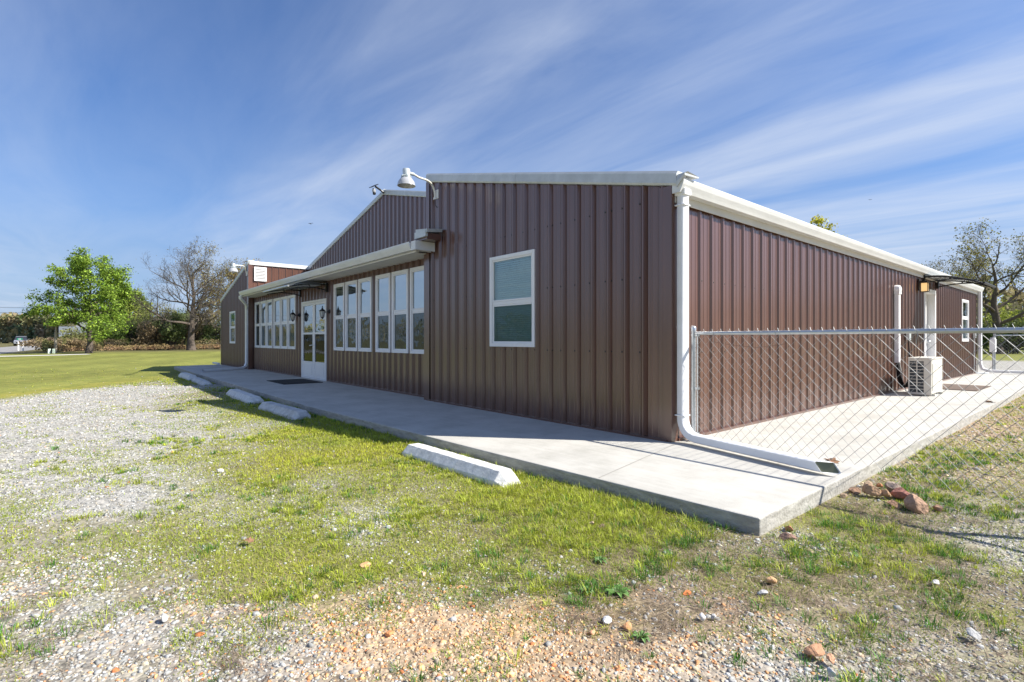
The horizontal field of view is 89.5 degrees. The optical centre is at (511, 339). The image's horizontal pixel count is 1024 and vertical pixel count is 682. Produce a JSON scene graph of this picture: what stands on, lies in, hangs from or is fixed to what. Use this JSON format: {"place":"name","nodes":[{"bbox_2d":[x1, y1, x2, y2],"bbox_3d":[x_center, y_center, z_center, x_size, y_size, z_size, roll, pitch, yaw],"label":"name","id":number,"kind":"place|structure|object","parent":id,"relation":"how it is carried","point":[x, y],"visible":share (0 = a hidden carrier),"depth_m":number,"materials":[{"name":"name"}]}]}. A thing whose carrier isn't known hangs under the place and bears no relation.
{"place":"outdoors","nodes":[
{"label":"outdoors","id":0,"kind":"place"},
{"bbox_2d":[0,345,39,353],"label":"road","id":1,"kind":"structure","parent":0,"point":[11,349],"depth_m":57.55,"materials":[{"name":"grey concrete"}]},
{"bbox_2d":[13,336,27,345],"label":"suv","id":2,"kind":"object","parent":1,"relation":"on","point":[15,342],"visible":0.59,"depth_m":93.58,"materials":[{"name":"silver metal"}]},
{"bbox_2d":[0,354,84,356],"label":"driveway","id":3,"kind":"structure","parent":0,"point":[46,355],"depth_m":35.57,"materials":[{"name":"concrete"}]},
{"bbox_2d":[0,342,1023,681],"bbox_3d":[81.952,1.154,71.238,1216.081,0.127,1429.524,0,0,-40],"label":"ground","id":4,"kind":"structure","parent":0,"point":[28,368],"depth_m":2.55,"materials":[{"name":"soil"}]},
{"bbox_2d":[17,337,58,350],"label":"shrub","id":5,"kind":"object","parent":4,"relation":"on","point":[31,342],"visible":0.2,"depth_m":48.62,"materials":[{"name":"brown plant"}]},
{"bbox_2d":[54,325,57,352],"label":"utility pole","id":6,"kind":"object","parent":4,"relation":"on","point":[55,340],"visible":0.58,"depth_m":41.91,"materials":[{"name":"wood"}]},
{"bbox_2d":[45,340,85,350],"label":"shrub","id":7,"kind":"object","parent":4,"relation":"on","point":[76,342],"visible":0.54,"depth_m":48.22,"materials":[{"name":"brown plant"}]},
{"bbox_2d":[59,322,85,336],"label":"billboard","id":8,"kind":"object","parent":4,"relation":"on","point":[67,327],"visible":0.18,"depth_m":59.96,"materials":[{"name":"grey"}]},
{"bbox_2d":[58,327,94,350],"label":"shrub","id":9,"kind":"object","parent":4,"relation":"on","point":[75,335],"visible":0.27,"depth_m":51.16,"materials":[{"name":"green plant"}]},
{"bbox_2d":[16,245,138,352],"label":"leafy tree","id":10,"kind":"object","parent":4,"relation":"on","point":[115,286],"visible":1,"depth_m":41.42,"materials":[{"name":"green plant"}]},
{"bbox_2d":[77,327,132,349],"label":"shrub","id":11,"kind":"object","parent":4,"relation":"on","point":[116,335],"visible":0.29,"depth_m":54.18,"materials":[{"name":"green plant"}]},
{"bbox_2d":[0,304,220,342],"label":"woodland","id":12,"kind":"object","parent":4,"relation":"on","point":[12,326],"visible":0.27,"depth_m":154.82,"materials":[{"name":"green plant"}]},
{"bbox_2d":[102,318,138,349],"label":"shrub","id":13,"kind":"object","parent":4,"relation":"on","point":[129,329],"visible":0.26,"depth_m":55.69,"materials":[{"name":"green plant"}]},
{"bbox_2d":[92,288,153,324],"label":"leafy tree","id":14,"kind":"object","parent":4,"relation":"on","point":[131,304],"visible":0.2,"depth_m":65.11,"materials":[{"name":"green plant"}]},
{"bbox_2d":[35,336,220,351],"bbox_3d":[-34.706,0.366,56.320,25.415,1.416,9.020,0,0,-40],"label":"roadside brush","id":15,"kind":"object","parent":4,"relation":"on","point":[44,342],"visible":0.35,"depth_m":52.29,"materials":[{"name":"brown plant"}]},
{"bbox_2d":[121,314,151,349],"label":"shrub","id":16,"kind":"object","parent":4,"relation":"on","point":[134,336],"visible":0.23,"depth_m":55.94,"materials":[{"name":"green plant"}]},
{"bbox_2d":[122,300,160,348],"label":"leafy tree","id":17,"kind":"object","parent":4,"relation":"on","point":[135,315],"visible":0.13,"depth_m":59.39,"materials":[{"name":"green plant"}]},
{"bbox_2d":[132,312,165,349],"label":"shrub","id":18,"kind":"object","parent":4,"relation":"on","point":[152,336],"visible":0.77,"depth_m":55.37,"materials":[{"name":"brown plant"}]},
{"bbox_2d":[139,301,180,348],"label":"bare tree","id":19,"kind":"object","parent":4,"relation":"on","point":[165,308],"visible":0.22,"depth_m":59.51,"materials":[{"name":"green plant"}]},
{"bbox_2d":[161,613,167,621],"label":"rock","id":20,"kind":"object","parent":4,"relation":"on","point":[164,617],"visible":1,"depth_m":2.01,"materials":[{"name":"white stone"}]},
{"bbox_2d":[148,311,186,349],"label":"shrub","id":21,"kind":"object","parent":4,"relation":"on","point":[175,332],"visible":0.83,"depth_m":56.23,"materials":[{"name":"green plant"}]},
{"bbox_2d":[167,303,200,348],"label":"bare tree","id":22,"kind":"object","parent":4,"relation":"on","point":[182,314],"visible":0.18,"depth_m":62.06,"materials":[{"name":"green plant"}]},
{"bbox_2d":[178,372,196,379],"bbox_3d":[-9.270,1.044,14.776,0.273,0.141,1.800,0,0,-40],"label":"wheel stop","id":23,"kind":"object","parent":4,"relation":"on","point":[186,375],"visible":0.83,"depth_m":14.46,"materials":[{"name":"white paint"}]},
{"bbox_2d":[130,236,246,349],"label":"bare tree","id":24,"kind":"object","parent":4,"relation":"on","point":[193,315],"visible":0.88,"depth_m":53.68,"materials":[{"name":"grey plant"}]},
{"bbox_2d":[179,312,217,348],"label":"shrub","id":25,"kind":"object","parent":4,"relation":"on","point":[197,333],"visible":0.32,"depth_m":61.27,"materials":[{"name":"green plant"}]},
{"bbox_2d":[191,377,211,385],"bbox_3d":[-7.933,1.062,13.189,0.253,0.106,1.952,0,0,-38],"label":"wheel stop","id":26,"kind":"object","parent":4,"relation":"on","point":[200,381],"visible":0.94,"depth_m":12.79,"materials":[{"name":"grey concrete"}]},
{"bbox_2d":[199,317,220,348],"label":"shrub","id":27,"kind":"object","parent":4,"relation":"on","point":[212,335],"visible":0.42,"depth_m":60.29,"materials":[{"name":"green plant"}]},
{"bbox_2d":[195,258,261,314],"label":"bronze tree","id":28,"kind":"object","parent":4,"relation":"on","point":[228,279],"visible":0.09,"depth_m":58.54,"materials":[{"name":"brown plant"}]},
{"bbox_2d":[226,389,263,403],"bbox_3d":[-4.997,1.049,9.627,0.273,0.131,1.983,0,0,-39],"label":"wheel stop","id":29,"kind":"object","parent":4,"relation":"on","point":[243,396],"visible":0.89,"depth_m":9.28,"materials":[{"name":"white paint"}]},
{"bbox_2d":[242,537,253,542],"bbox_3d":[-1.422,1.081,2.790,0.059,0.016,0.060,0,0,-40],"label":"dead leaf","id":30,"kind":"object","parent":4,"relation":"on","point":[249,539],"visible":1,"depth_m":2.79,"materials":[{"name":"brown plant"}]},
{"bbox_2d":[258,401,310,419],"bbox_3d":[-3.415,1.049,7.704,0.273,0.131,1.602,0,0,-43],"label":"wheel stop","id":31,"kind":"object","parent":4,"relation":"on","point":[291,412],"visible":0.77,"depth_m":7.43,"materials":[{"name":"grey concrete"}]},
{"bbox_2d":[360,561,370,567],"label":"rock","id":32,"kind":"object","parent":4,"relation":"on","point":[367,563],"visible":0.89,"depth_m":2.51,"materials":[{"name":"stone"}]},
{"bbox_2d":[384,630,394,636],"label":"rock","id":33,"kind":"object","parent":4,"relation":"on","point":[389,632],"visible":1,"depth_m":1.92,"materials":[{"name":"stone"}]},
{"bbox_2d":[402,443,520,487],"bbox_3d":[-0.499,1.055,4.460,0.238,0.119,1.503,0,0,-42],"label":"wheel stop","id":34,"kind":"object","parent":4,"relation":"on","point":[478,470],"visible":0.85,"depth_m":4.24,"materials":[{"name":"white paint"}]},
{"bbox_2d":[0,365,1023,681],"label":"grass","id":35,"kind":"structure","parent":4,"relation":"on","point":[294,443],"depth_m":2.93,"materials":[{"name":"green plant"}]},
{"bbox_2d":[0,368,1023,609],"bbox_3d":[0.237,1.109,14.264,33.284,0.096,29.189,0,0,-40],"label":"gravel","id":36,"kind":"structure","parent":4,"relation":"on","point":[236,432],"depth_m":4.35,"materials":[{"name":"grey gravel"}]},
{"bbox_2d":[577,585,593,593],"bbox_3d":[0.322,1.091,2.250,0.070,0.020,0.085,0,0,-40],"label":"weed","id":37,"kind":"object","parent":4,"relation":"on","point":[582,590],"visible":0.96,"depth_m":2.25,"materials":[{"name":"green plant"}]},
{"bbox_2d":[593,556,607,563],"bbox_3d":[0.439,1.087,2.548,0.079,0.020,0.074,0,0,-1],"label":"weed","id":38,"kind":"object","parent":4,"relation":"on","point":[600,559],"visible":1,"depth_m":2.55,"materials":[{"name":"green plant"}]},
{"bbox_2d":[602,616,611,623],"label":"rock","id":39,"kind":"object","parent":4,"relation":"on","point":[608,619],"visible":0.97,"depth_m":2.00,"materials":[{"name":"white stone"}]},
{"bbox_2d":[603,584,631,597],"bbox_3d":[0.459,1.090,2.244,0.127,0.020,0.121,0,0,14],"label":"weed","id":40,"kind":"object","parent":4,"relation":"on","point":[624,591],"visible":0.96,"depth_m":2.24,"materials":[{"name":"green plant"}]},
{"bbox_2d":[622,621,630,630],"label":"rock","id":41,"kind":"object","parent":4,"relation":"on","point":[626,625],"visible":0.99,"depth_m":1.96,"materials":[{"name":"orange stone"}]},
{"bbox_2d":[630,630,650,643],"bbox_3d":[0.476,1.095,1.906,0.078,0.020,0.083,0,0,-40],"label":"weed","id":42,"kind":"object","parent":4,"relation":"on","point":[645,636],"visible":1,"depth_m":1.90,"materials":[{"name":"green plant"}]},
{"bbox_2d":[683,590,690,595],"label":"rock","id":43,"kind":"object","parent":4,"relation":"on","point":[686,592],"visible":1,"depth_m":2.23,"materials":[{"name":"stone"}]},
{"bbox_2d":[699,613,705,620],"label":"rock","id":44,"kind":"object","parent":4,"relation":"on","point":[702,616],"visible":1,"depth_m":2.02,"materials":[{"name":"stone"}]},
{"bbox_2d":[757,589,767,594],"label":"rock","id":45,"kind":"object","parent":4,"relation":"on","point":[762,592],"visible":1,"depth_m":2.23,"materials":[{"name":"white stone"}]},
{"bbox_2d":[766,576,776,583],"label":"rock","id":46,"kind":"object","parent":4,"relation":"on","point":[770,579],"visible":0.98,"depth_m":2.32,"materials":[{"name":"brown stone"}]},
{"bbox_2d":[779,532,796,539],"bbox_3d":[1.517,1.083,2.841,0.088,0.041,0.060,-15,2,34],"label":"rock","id":47,"kind":"object","parent":4,"relation":"on","point":[784,535],"visible":0.9,"depth_m":2.83,"materials":[{"name":"brown stone"}]},
{"bbox_2d":[785,526,793,531],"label":"rock","id":48,"kind":"object","parent":4,"relation":"on","point":[790,527],"visible":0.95,"depth_m":2.95,"materials":[{"name":"stone"}]},
{"bbox_2d":[803,643,824,656],"bbox_3d":[1.063,1.088,1.810,0.079,0.028,0.052,-13,3,-14],"label":"rock","id":49,"kind":"object","parent":4,"relation":"on","point":[815,649],"visible":1,"depth_m":1.80,"materials":[{"name":"brown stone"}]},
{"bbox_2d":[810,214,847,235],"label":"leafy tree","id":50,"kind":"object","parent":4,"relation":"on","point":[819,222],"visible":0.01,"depth_m":44.91,"materials":[{"name":"green plant"}]},
{"bbox_2d":[826,653,834,663],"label":"rock","id":51,"kind":"object","parent":4,"relation":"on","point":[830,657],"visible":1,"depth_m":1.76,"materials":[{"name":"brown stone"}]},
{"bbox_2d":[827,667,835,676],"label":"rock","id":52,"kind":"object","parent":4,"relation":"on","point":[830,670],"visible":0.91,"depth_m":1.69,"materials":[{"name":"grey stone"}]},
{"bbox_2d":[848,487,860,494],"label":"rock","id":53,"kind":"object","parent":4,"relation":"on","point":[855,490],"visible":0.98,"depth_m":3.69,"materials":[{"name":"brown stone"}]},
{"bbox_2d":[690,324,1023,504],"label":"chain link fence","id":54,"kind":"object","parent":4,"relation":"on","point":[694,334],"visible":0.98,"depth_m":4.01,"materials":[{"name":"metal"}]},
{"bbox_2d":[862,484,881,496],"bbox_3d":[2.525,1.051,3.625,0.103,0.077,0.088,0,0,15],"label":"rock","id":55,"kind":"object","parent":4,"relation":"on","point":[871,489],"visible":1,"depth_m":3.60,"materials":[{"name":"brown stone"}]},
{"bbox_2d":[881,489,890,496],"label":"rock","id":56,"kind":"object","parent":4,"relation":"on","point":[886,493],"visible":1,"depth_m":3.56,"materials":[{"name":"brown stone"}]},
{"bbox_2d":[885,481,900,492],"bbox_3d":[2.730,1.065,3.705,0.098,0.087,0.084,7,4,40],"label":"rock","id":57,"kind":"object","parent":4,"relation":"on","point":[890,486],"visible":0.72,"depth_m":3.69,"materials":[{"name":"grey stone"}]},
{"bbox_2d":[887,500,902,509],"bbox_3d":[2.532,1.094,3.416,0.084,0.045,0.104,-3,14,13],"label":"rock","id":58,"kind":"object","parent":4,"relation":"on","point":[893,503],"visible":0.88,"depth_m":3.40,"materials":[{"name":"brown stone"}]},
{"bbox_2d":[890,487,909,498],"bbox_3d":[2.695,1.061,3.576,0.108,0.076,0.124,3,-17,-25],"label":"rock","id":59,"kind":"object","parent":4,"relation":"on","point":[900,492],"visible":0.84,"depth_m":3.55,"materials":[{"name":"stone"}]},
{"bbox_2d":[903,494,928,514],"bbox_3d":[2.609,1.069,3.337,0.117,0.101,0.134,-3,15,1],"label":"rock","id":60,"kind":"object","parent":4,"relation":"on","point":[914,503],"visible":0.97,"depth_m":3.31,"materials":[{"name":"stone"}]},
{"bbox_2d":[930,579,939,584],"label":"rock","id":61,"kind":"object","parent":4,"relation":"on","point":[935,581],"visible":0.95,"depth_m":2.32,"materials":[{"name":"stone"}]},
{"bbox_2d":[932,504,942,510],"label":"rock","id":62,"kind":"object","parent":4,"relation":"on","point":[936,507],"visible":1,"depth_m":3.33,"materials":[{"name":"brown stone"}]},
{"bbox_2d":[921,248,997,278],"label":"oak tree","id":63,"kind":"object","parent":4,"relation":"on","point":[956,268],"visible":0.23,"depth_m":48.97,"materials":[{"name":"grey plant"}]},
{"bbox_2d":[966,627,981,639],"bbox_3d":[1.720,1.092,1.923,0.044,0.018,0.060,3,15,31],"label":"rock","id":64,"kind":"object","parent":4,"relation":"on","point":[972,632],"visible":1,"depth_m":1.91,"materials":[{"name":"white stone"}]},
{"bbox_2d":[934,218,1023,353],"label":"oak tree","id":65,"kind":"object","parent":4,"relation":"on","point":[992,309],"visible":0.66,"depth_m":39.95,"materials":[{"name":"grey plant"}]},
{"bbox_2d":[976,316,1014,352],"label":"shrub","id":66,"kind":"object","parent":4,"relation":"on","point":[985,340],"visible":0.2,"depth_m":40.14,"materials":[{"name":"green plant"}]},
{"bbox_2d":[973,275,1023,342],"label":"surrounding woodland","id":67,"kind":"object","parent":4,"relation":"on","point":[1011,292],"visible":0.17,"depth_m":114.11,"materials":[{"name":"green plant"}]},
{"bbox_2d":[976,292,1023,352],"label":"shrub","id":68,"kind":"object","parent":4,"relation":"on","point":[1004,315],"visible":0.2,"depth_m":44.04,"materials":[{"name":"green plant"}]},
{"bbox_2d":[987,317,1023,353],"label":"shrub","id":69,"kind":"object","parent":4,"relation":"on","point":[1018,340],"visible":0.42,"depth_m":40.18,"materials":[{"name":"green plant"}]},
{"bbox_2d":[993,333,1023,369],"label":"chain link fence","id":70,"kind":"object","parent":4,"relation":"on","point":[1002,347],"visible":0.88,"depth_m":16.62,"materials":[{"name":"metal"}]},
{"bbox_2d":[1000,303,1023,319],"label":"shrub","id":71,"kind":"object","parent":4,"relation":"on","point":[1015,310],"visible":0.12,"depth_m":46.89,"materials":[{"name":"green plant"}]},
{"bbox_2d":[0,507,1023,681],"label":"gravel","id":72,"kind":"structure","parent":0,"point":[673,669],"depth_m":1.90,"materials":[{"name":"beige gravel"}]},
{"bbox_2d":[0,0,1023,338],"label":"sky","id":73,"kind":"structure","parent":0,"point":[129,129],"materials":[{"name":"blue"}]},
{"bbox_2d":[174,364,1023,535],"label":"pavement","id":74,"kind":"structure","parent":0,"point":[754,495],"depth_m":5.04,"materials":[{"name":"concrete"}]},
{"bbox_2d":[267,379,322,384],"bbox_3d":[-5.181,0.993,12.290,0.870,0.013,1.370,0,0,-40],"label":"doormat","id":75,"kind":"object","parent":74,"relation":"on","point":[293,381],"visible":1,"depth_m":12.18,"materials":[{"name":"black rubber"}]},
{"bbox_2d":[825,457,839,463],"bbox_3d":[2.615,0.984,4.227,0.114,0.029,0.125,0,0,-40],"label":"dead leaf","id":76,"kind":"object","parent":74,"relation":"on","point":[834,460],"visible":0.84,"depth_m":4.23,"materials":[{"name":"brown plant"}]},
{"bbox_2d":[908,356,942,395],"bbox_3d":[7.595,0.660,9.479,0.880,0.680,0.385,0,0,-40],"label":"heat pump unit","id":77,"kind":"object","parent":74,"relation":"on","point":[929,382],"visible":0.84,"depth_m":9.23,"materials":[{"name":"beige metal"}]},
{"bbox_2d":[942,383,990,390],"bbox_3d":[9.317,0.993,10.828,1.600,0.013,0.870,0,0,-40],"label":"doormat","id":78,"kind":"object","parent":74,"relation":"on","point":[962,387],"visible":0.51,"depth_m":10.65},
{"bbox_2d":[989,338,995,369],"bbox_3d":[14.792,0.470,15.892,0.200,1.060,0.140,0,0,-40],"label":"meter box","id":79,"kind":"object","parent":74,"relation":"on","point":[992,346],"visible":0.8,"depth_m":15.84,"materials":[{"name":"white plastic"}]},
{"bbox_2d":[201,171,1023,473],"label":"metal building","id":80,"kind":"structure","parent":0,"point":[584,299],"depth_m":6.96,"materials":[{"name":"brown paint"}]},
{"bbox_2d":[229,311,234,342],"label":"window","id":81,"kind":"structure","parent":80,"relation":"in","point":[231,314],"depth_m":19.39,"materials":[{"name":"white glass"}]},
{"bbox_2d":[228,263,247,275],"bbox_3d":[-8.664,-2.249,16.541,0.261,0.379,2.069,0,0,-14],"label":"yard light","id":82,"kind":"object","parent":80,"relation":"attached to","point":[233,268],"visible":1,"depth_m":15.63,"materials":[{"name":"grey metal"}]},
{"bbox_2d":[255,302,259,347],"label":"window","id":83,"kind":"structure","parent":80,"relation":"in","point":[257,326],"depth_m":17.35,"materials":[{"name":"white glass"}]},
{"bbox_2d":[260,300,265,347],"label":"window","id":84,"kind":"structure","parent":80,"relation":"in","point":[263,303],"depth_m":16.85,"materials":[{"name":"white glass"}]},
{"bbox_2d":[266,299,272,347],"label":"window","id":85,"kind":"structure","parent":80,"relation":"in","point":[269,303],"depth_m":16.30,"materials":[{"name":"glass"}]},
{"bbox_2d":[273,297,280,348],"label":"window","id":86,"kind":"structure","parent":80,"relation":"in","point":[277,301],"depth_m":15.67,"materials":[{"name":"clear glass"}]},
{"bbox_2d":[281,296,287,348],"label":"window","id":87,"kind":"structure","parent":80,"relation":"in","point":[284,300],"depth_m":15.13,"materials":[{"name":"clear glass"}]},
{"bbox_2d":[288,295,295,348],"bbox_3d":[-6.157,-0.492,14.521,0.088,1.515,0.660,0,0,-40],"label":"window","id":88,"kind":"structure","parent":80,"relation":"in","point":[292,298],"depth_m":14.57,"materials":[{"name":"clear glass"}]},
{"bbox_2d":[290,310,299,321],"bbox_3d":[-5.858,-0.642,13.923,0.246,0.315,0.152,0,0,-40],"label":"wall lantern","id":89,"kind":"object","parent":80,"relation":"attached to","point":[293,315],"depth_m":13.87,"materials":[{"name":"black metal"}]},
{"bbox_2d":[263,283,327,296],"bbox_3d":[-5.413,-1.255,12.859,0.942,0.220,2.020,0,0,-40],"label":"door canopy","id":90,"kind":"object","parent":80,"relation":"attached to","point":[299,287],"visible":1,"depth_m":12.79,"materials":[{"name":"black metal"}]},
{"bbox_2d":[301,298,326,380],"bbox_3d":[-5.037,0.000,13.150,0.161,2.000,1.800,0,0,-40],"label":"front door","id":91,"kind":"structure","parent":80,"relation":"in","point":[313,344],"depth_m":13.08,"materials":[{"name":"white plastic"}]},
{"bbox_2d":[319,306,329,318],"bbox_3d":[-4.447,-0.642,12.248,0.246,0.315,0.152,0,0,-40],"label":"wall lantern","id":92,"kind":"object","parent":80,"relation":"attached to","point":[322,312],"depth_m":12.19,"materials":[{"name":"black metal"}]},
{"bbox_2d":[333,282,344,350],"bbox_3d":[-3.954,-0.520,11.906,0.088,1.540,0.620,0,0,-40],"label":"window","id":93,"kind":"structure","parent":80,"relation":"in","point":[338,289],"depth_m":11.97,"materials":[{"name":"clear glass"}]},
{"bbox_2d":[345,280,357,350],"bbox_3d":[-3.506,-0.520,11.374,0.088,1.540,0.630,0,0,-40],"label":"window","id":94,"kind":"structure","parent":80,"relation":"in","point":[351,287],"depth_m":11.43,"materials":[{"name":"clear glass"}]},
{"bbox_2d":[358,277,371,351],"bbox_3d":[-3.051,-0.520,10.835,0.088,1.540,0.640,0,0,-40],"label":"window","id":95,"kind":"structure","parent":80,"relation":"in","point":[364,284],"depth_m":10.88,"materials":[{"name":"clear glass"}]},
{"bbox_2d":[369,184,383,194],"bbox_3d":[-3.680,-4.093,14.064,0.362,0.305,0.290,0,0,-40],"label":"solar flood light","id":96,"kind":"object","parent":80,"relation":"attached to","point":[374,190],"visible":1,"depth_m":14.01,"materials":[{"name":"white"}]},
{"bbox_2d":[375,273,390,352],"bbox_3d":[-2.520,-0.520,10.204,0.088,1.540,0.630,0,0,-40],"label":"window","id":97,"kind":"structure","parent":80,"relation":"in","point":[383,281],"depth_m":10.24,"materials":[{"name":"clear glass"}]},
{"bbox_2d":[392,269,408,352],"bbox_3d":[-2.069,-0.520,9.669,0.088,1.540,0.630,0,0,-40],"label":"window","id":98,"kind":"structure","parent":80,"relation":"in","point":[400,279],"depth_m":9.70,"materials":[{"name":"clear glass"}]},
{"bbox_2d":[410,265,423,353],"bbox_3d":[-1.611,-0.520,9.126,0.088,1.540,0.630,0,0,-40],"label":"window","id":99,"kind":"structure","parent":80,"relation":"in","point":[416,273],"depth_m":9.22,"materials":[{"name":"clear glass"}]},
{"bbox_2d":[397,168,438,207],"bbox_3d":[-1.374,-2.316,7.811,0.261,0.401,1.055,0,0,22],"label":"yard light","id":100,"kind":"object","parent":80,"relation":"attached to","point":[406,181],"visible":1,"depth_m":7.51,"materials":[{"name":"grey metal"}]},
{"bbox_2d":[490,249,534,346],"bbox_3d":[0.018,-0.525,6.902,0.093,1.240,0.925,0,0,-40],"label":"window","id":101,"kind":"structure","parent":80,"relation":"in","point":[512,321],"depth_m":6.91,"materials":[{"name":"glass"}]},
{"bbox_2d":[894,285,907,390],"bbox_3d":[7.469,-0.025,9.787,0.346,2.040,0.348,0,0,-40],"label":"pipe cover","id":102,"kind":"object","parent":80,"relation":"attached to","point":[897,306],"visible":0.84,"depth_m":9.85,"materials":[{"name":"white plastic"}]},
{"bbox_2d":[906,334,910,356],"bbox_3d":[7.910,0.310,10.230,0.105,0.960,0.572,0,0,25],"label":"disconnect box","id":103,"kind":"object","parent":80,"relation":"attached to","point":[908,336],"visible":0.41,"depth_m":10.40,"materials":[{"name":"grey metal"}]},
{"bbox_2d":[918,279,929,291],"bbox_3d":[8.756,-1.155,10.982,0.150,0.290,0.179,0,0,-40],"label":"wall lantern","id":104,"kind":"object","parent":80,"relation":"attached to","point":[922,286],"depth_m":10.96,"materials":[{"name":"yellow glass"}]},
{"bbox_2d":[924,289,935,356],"bbox_3d":[9.402,-0.070,11.759,1.070,2.140,0.196,0,0,-40],"label":"side door","id":105,"kind":"structure","parent":80,"relation":"in","point":[929,297],"depth_m":12.01,"materials":[{"name":"white plastic"}]},
{"bbox_2d":[922,275,995,288],"bbox_3d":[9.776,-1.267,11.292,1.380,0.285,1.021,0,0,-40],"label":"door canopy","id":106,"kind":"object","parent":80,"relation":"attached to","point":[941,278],"visible":0.98,"depth_m":11.25,"materials":[{"name":"black metal"}]},
{"bbox_2d":[962,299,968,341],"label":"window","id":107,"kind":"structure","parent":80,"relation":"in","point":[965,319],"depth_m":14.40,"materials":[{"name":"white plastic"}]},
{"bbox_2d":[973,333,988,373],"bbox_3d":[13.625,0.409,15.036,0.568,1.178,0.097,0,0,-15],"label":"conduit","id":108,"kind":"object","parent":80,"relation":"attached to","point":[974,334],"visible":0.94,"depth_m":14.97,"materials":[{"name":"grey metal"}]}
]}

